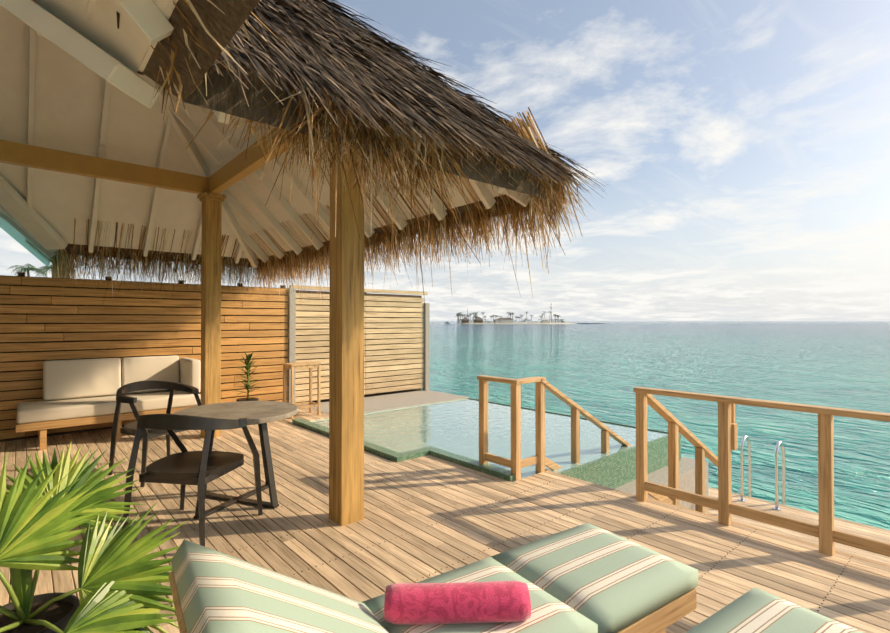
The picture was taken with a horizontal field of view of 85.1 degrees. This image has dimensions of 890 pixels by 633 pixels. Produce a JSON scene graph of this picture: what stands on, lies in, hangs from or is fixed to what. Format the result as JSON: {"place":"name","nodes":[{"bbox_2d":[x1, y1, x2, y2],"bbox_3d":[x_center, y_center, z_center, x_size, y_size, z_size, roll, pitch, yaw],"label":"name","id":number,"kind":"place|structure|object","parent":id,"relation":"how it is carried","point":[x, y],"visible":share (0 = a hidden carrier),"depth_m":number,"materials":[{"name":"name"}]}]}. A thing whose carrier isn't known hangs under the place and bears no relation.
{"place":"outdoors","nodes":[
{"label":"outdoors","id":0,"kind":"place"},
{"bbox_2d":[7,263,53,277],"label":"palms","id":1,"kind":"object","parent":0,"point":[27,268],"visible":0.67,"depth_m":60.88,"materials":[{"name":"green plant"}]},
{"bbox_2d":[173,401,297,424],"bbox_3d":[-1.790,0.834,4.179,1.000,0.040,1.000,1,-1,-41],"label":"table top","id":2,"kind":"object","parent":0,"point":[256,412],"visible":0.71,"depth_m":4.14,"materials":[{"name":"wood"}]},
{"bbox_2d":[0,0,504,265],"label":"ceiling","id":3,"kind":"structure","parent":0,"point":[69,91],"depth_m":5.83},
{"bbox_2d":[311,399,467,421],"bbox_3d":[0.364,2.061,7.020,3.820,0.825,4.120,1,-1,-41],"label":"pool edge","id":4,"kind":"object","parent":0,"point":[399,409],"visible":0.04,"depth_m":8.71,"materials":[{"name":"beige stone"}]},
{"bbox_2d":[0,0,889,320],"label":"sky","id":5,"kind":"structure","parent":0,"point":[742,147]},
{"bbox_2d":[292,398,680,488],"bbox_3d":[0.497,1.805,7.099,3.880,0.460,4.140,1,-1,-41],"label":"pool rim","id":6,"kind":"object","parent":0,"point":[615,470],"visible":0.33,"depth_m":5.64,"materials":[{"name":"green tile"}]},
{"bbox_2d":[457,323,604,323],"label":"island ground","id":7,"kind":"structure","parent":0,"point":[529,323],"depth_m":572.09,"materials":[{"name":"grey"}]},
{"bbox_2d":[444,303,551,323],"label":"island buildings","id":8,"kind":"structure","parent":7,"relation":"on","point":[498,320],"depth_m":587.12,"materials":[{"name":"white"}]},
{"bbox_2d":[455,311,564,322],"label":"island trees","id":9,"kind":"object","parent":7,"relation":"on","point":[476,316],"visible":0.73,"depth_m":596.24,"materials":[{"name":"green plant"}]},
{"bbox_2d":[430,321,889,529],"bbox_3d":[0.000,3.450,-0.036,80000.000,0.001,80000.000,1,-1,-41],"label":"sea water","id":10,"kind":"structure","parent":0,"point":[600,371],"depth_m":29.02,"materials":[{"name":"teal liquid"}]},
{"bbox_2d":[615,457,707,510],"bbox_3d":[0.590,3.275,7.098,4.040,2.500,4.640,1,-1,-41],"label":"pool concrete","id":11,"kind":"object","parent":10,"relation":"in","point":[686,474],"visible":0.09,"depth_m":6.23,"materials":[{"name":"beige concrete"}]},
{"bbox_2d":[313,399,667,478],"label":"pool water","id":12,"kind":"structure","parent":11,"relation":"in","point":[452,427],"depth_m":6.78,"materials":[{"name":"teal liquid"}]},
{"bbox_2d":[738,435,785,510],"bbox_3d":[4.464,2.862,6.812,0.389,2.279,0.520,1,-1,-41],"label":"steel ladder","id":13,"kind":"object","parent":10,"relation":"in","point":[776,507],"visible":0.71,"depth_m":6.77,"materials":[{"name":"white metal"}]},
{"bbox_3d":[1.394,3.579,2.777,9.995,3.800,14.400,1,-1,-41],"label":"lower deck frame","id":14,"kind":"object","parent":10,"relation":"in","visible":0},
{"bbox_2d":[3,441,74,602],"bbox_3d":[-1.016,1.714,2.282,6.700,0.200,12.000,1,-1,-41],"label":"deck subframe","id":15,"kind":"object","parent":14,"relation":"on","point":[14,478],"depth_m":4.98,"materials":[{"name":"brown wood"}]},
{"bbox_2d":[0,408,889,632],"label":"deck","id":16,"kind":"structure","parent":15,"relation":"on","point":[804,575],"depth_m":3.64,"materials":[{"name":"brown wood"}]},
{"bbox_2d":[0,592,79,632],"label":"plant pot","id":17,"kind":"object","parent":16,"relation":"on","point":[59,613],"visible":0.56,"depth_m":2.11,"materials":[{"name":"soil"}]},
{"bbox_2d":[0,440,188,632],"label":"fan palm","id":18,"kind":"object","parent":17,"relation":"in","point":[46,507],"visible":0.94,"depth_m":2.11,"materials":[{"name":"green plant"}]},
{"bbox_2d":[15,389,197,449],"bbox_3d":[-4.521,1.270,6.628,2.020,0.700,0.850,1,-1,-41],"label":"sofa frame","id":19,"kind":"object","parent":16,"relation":"on","point":[41,427],"visible":0.31,"depth_m":6.03,"materials":[{"name":"brown wood"}]},
{"bbox_2d":[17,355,200,423],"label":"sofa cushions","id":20,"kind":"object","parent":19,"relation":"on","point":[78,388],"visible":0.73,"depth_m":6.64,"materials":[{"name":"beige fabric"}]},
{"bbox_2d":[0,272,286,441],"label":"fence frame","id":21,"kind":"object","parent":16,"relation":"on","point":[21,274],"visible":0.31,"depth_m":7.16,"materials":[{"name":"brown wood"}]},
{"bbox_2d":[0,276,287,438],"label":"fence","id":22,"kind":"object","parent":21,"relation":"attached to","point":[54,355],"visible":0.79,"depth_m":7.09,"materials":[{"name":"brown wood"}]},
{"bbox_2d":[108,380,205,486],"bbox_3d":[-2.941,1.146,4.990,0.687,0.915,0.759,0,-1,29],"label":"chair","id":23,"kind":"object","parent":16,"relation":"on","point":[131,427],"visible":0.77,"depth_m":4.88,"materials":[{"name":"black wood"}]},
{"bbox_2d":[122,414,262,545],"bbox_3d":[-1.870,1.132,3.614,0.759,0.915,0.687,0,-1,9],"label":"chair","id":24,"kind":"object","parent":16,"relation":"on","point":[184,467],"visible":0.98,"depth_m":3.39,"materials":[{"name":"black wood"}]},
{"bbox_2d":[193,423,278,519],"bbox_3d":[-1.790,1.223,4.175,0.636,0.739,0.636,0,-1,-24],"label":"table base","id":25,"kind":"object","parent":16,"relation":"on","point":[267,465],"visible":0.52,"depth_m":4.05,"materials":[{"name":"black metal"}]},
{"bbox_2d":[236,397,258,400],"bbox_3d":[-3.208,1.493,7.874,0.340,0.280,0.340,1,-1,-41],"label":"pot","id":26,"kind":"object","parent":16,"relation":"on","point":[249,399],"visible":0.31,"depth_m":7.83,"materials":[{"name":"brown ceramic"}]},
{"bbox_2d":[230,351,261,398],"bbox_3d":[-3.213,0.970,7.852,0.556,0.827,0.527,1,-1,-41],"label":"plant","id":27,"kind":"object","parent":26,"relation":"on","point":[247,363],"visible":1,"depth_m":7.88,"materials":[{"name":"green plant"}]},
{"bbox_2d":[197,150,363,525],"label":"pavilion posts","id":28,"kind":"object","parent":16,"relation":"on","point":[346,411],"visible":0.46,"depth_m":3.76,"materials":[{"name":"brown wood"}]},
{"bbox_2d":[0,0,301,193],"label":"pavilion beams","id":29,"kind":"structure","parent":28,"relation":"on","point":[237,168],"depth_m":5.64,"materials":[{"name":"brown wood"}]},
{"bbox_2d":[0,0,530,267],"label":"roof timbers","id":30,"kind":"object","parent":28,"relation":"on","point":[148,22],"visible":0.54,"depth_m":5.60,"materials":[{"name":"beige wood"}]},
{"bbox_2d":[98,145,105,156],"bbox_3d":[-4.133,-1.986,5.839,0.076,0.125,0.076,1,-1,-41],"label":"spotlight","id":31,"kind":"object","parent":30,"relation":"attached to","point":[101,150],"visible":1,"depth_m":5.81,"materials":[{"name":"white paint"}]},
{"bbox_2d":[25,0,594,308],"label":"thatch fringe","id":32,"kind":"object","parent":30,"relation":"attached to","point":[64,264],"visible":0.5,"depth_m":3.71,"materials":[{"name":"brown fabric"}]},
{"bbox_2d":[65,0,554,267],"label":"thatch","id":33,"kind":"object","parent":30,"relation":"on","point":[221,27],"visible":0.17,"depth_m":2.21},
{"bbox_2d":[116,0,610,197],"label":"thatch","id":34,"kind":"object","parent":30,"relation":"on","point":[468,113],"visible":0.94,"depth_m":2.90,"materials":[{"name":"brown wicker"}]},
{"bbox_2d":[282,361,321,418],"bbox_3d":[-2.352,1.205,7.962,0.520,0.858,0.360,1,-1,-41],"label":"railing","id":35,"kind":"object","parent":16,"relation":"on","point":[300,365],"visible":0.81,"depth_m":7.92,"materials":[{"name":"brown wood"}]},
{"bbox_2d":[287,288,469,413],"bbox_3d":[-1.183,0.828,9.333,3.260,2.640,1.420,1,-1,-41],"label":"screen frame","id":36,"kind":"object","parent":16,"relation":"on","point":[425,395],"visible":0.4,"depth_m":9.32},
{"bbox_2d":[295,290,421,402],"bbox_3d":[-1.647,0.842,9.924,3.100,2.675,0.200,1,-1,-41],"label":"privacy screen","id":37,"kind":"object","parent":36,"relation":"attached to","point":[365,294],"visible":0.11,"depth_m":10.23,"materials":[{"name":"beige wood"}]},
{"bbox_2d":[289,285,427,402],"bbox_3d":[-1.605,0.523,9.818,3.200,2.140,0.050,1,-1,-41],"label":"fence","id":38,"kind":"object","parent":37,"relation":"attached to","point":[414,330],"visible":0.71,"depth_m":9.97,"materials":[{"name":"brown wood"}]},
{"bbox_2d":[0,421,851,618],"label":"deck screws","id":39,"kind":"object","parent":16,"relation":"on","point":[441,521],"visible":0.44,"depth_m":3.76,"materials":[{"name":"brown"}]},
{"bbox_2d":[169,570,695,632],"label":"lounger frame","id":40,"kind":"object","parent":16,"relation":"on","point":[661,619],"visible":0.06,"depth_m":2.00,"materials":[{"name":"brown wood"}]},
{"bbox_2d":[171,523,697,632],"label":"lounger cushion","id":41,"kind":"object","parent":40,"relation":"on","point":[586,578],"visible":0.9,"depth_m":1.82,"materials":[{"name":"green fabric"}]},
{"bbox_2d":[384,581,530,624],"bbox_3d":[0.044,1.057,1.789,0.532,0.130,0.146,0,-1,-1],"label":"towel","id":42,"kind":"object","parent":41,"relation":"on","point":[452,603],"visible":1,"depth_m":1.73,"materials":[{"name":"pink fabric"}]},
{"bbox_2d":[479,380,834,555],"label":"rail posts","id":43,"kind":"object","parent":16,"relation":"on","point":[727,435],"visible":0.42,"depth_m":4.19,"materials":[{"name":"brown wood"}]},
{"bbox_2d":[520,376,717,506],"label":"rails","id":44,"kind":"object","parent":43,"relation":"on","point":[658,407],"visible":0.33,"depth_m":4.95,"materials":[{"name":"brown wood"}]},
{"bbox_2d":[477,375,889,556],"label":"rails","id":45,"kind":"object","parent":43,"relation":"on","point":[857,541],"visible":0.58,"depth_m":3.50,"materials":[{"name":"brown wood"}]},
{"bbox_2d":[545,469,889,566],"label":"deck fascia","id":46,"kind":"structure","parent":16,"relation":"attached to","point":[768,532],"depth_m":3.53,"materials":[{"name":"brown wood"}]},
{"bbox_3d":[0.596,1.182,1.182,2.120,0.762,0.615,0,-1,-34],"label":"lounger frame","id":47,"kind":"object","parent":16,"relation":"on","visible":0},
{"bbox_2d":[686,587,863,632],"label":"lounger cushion","id":48,"kind":"object","parent":47,"relation":"on","point":[754,610],"visible":1,"depth_m":1.78,"materials":[{"name":"green fabric"}]},
{"bbox_2d":[705,487,889,564],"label":"deck","id":49,"kind":"structure","parent":14,"relation":"on","point":[867,531],"depth_m":6.04,"materials":[{"name":"brown wood"}]}
]}

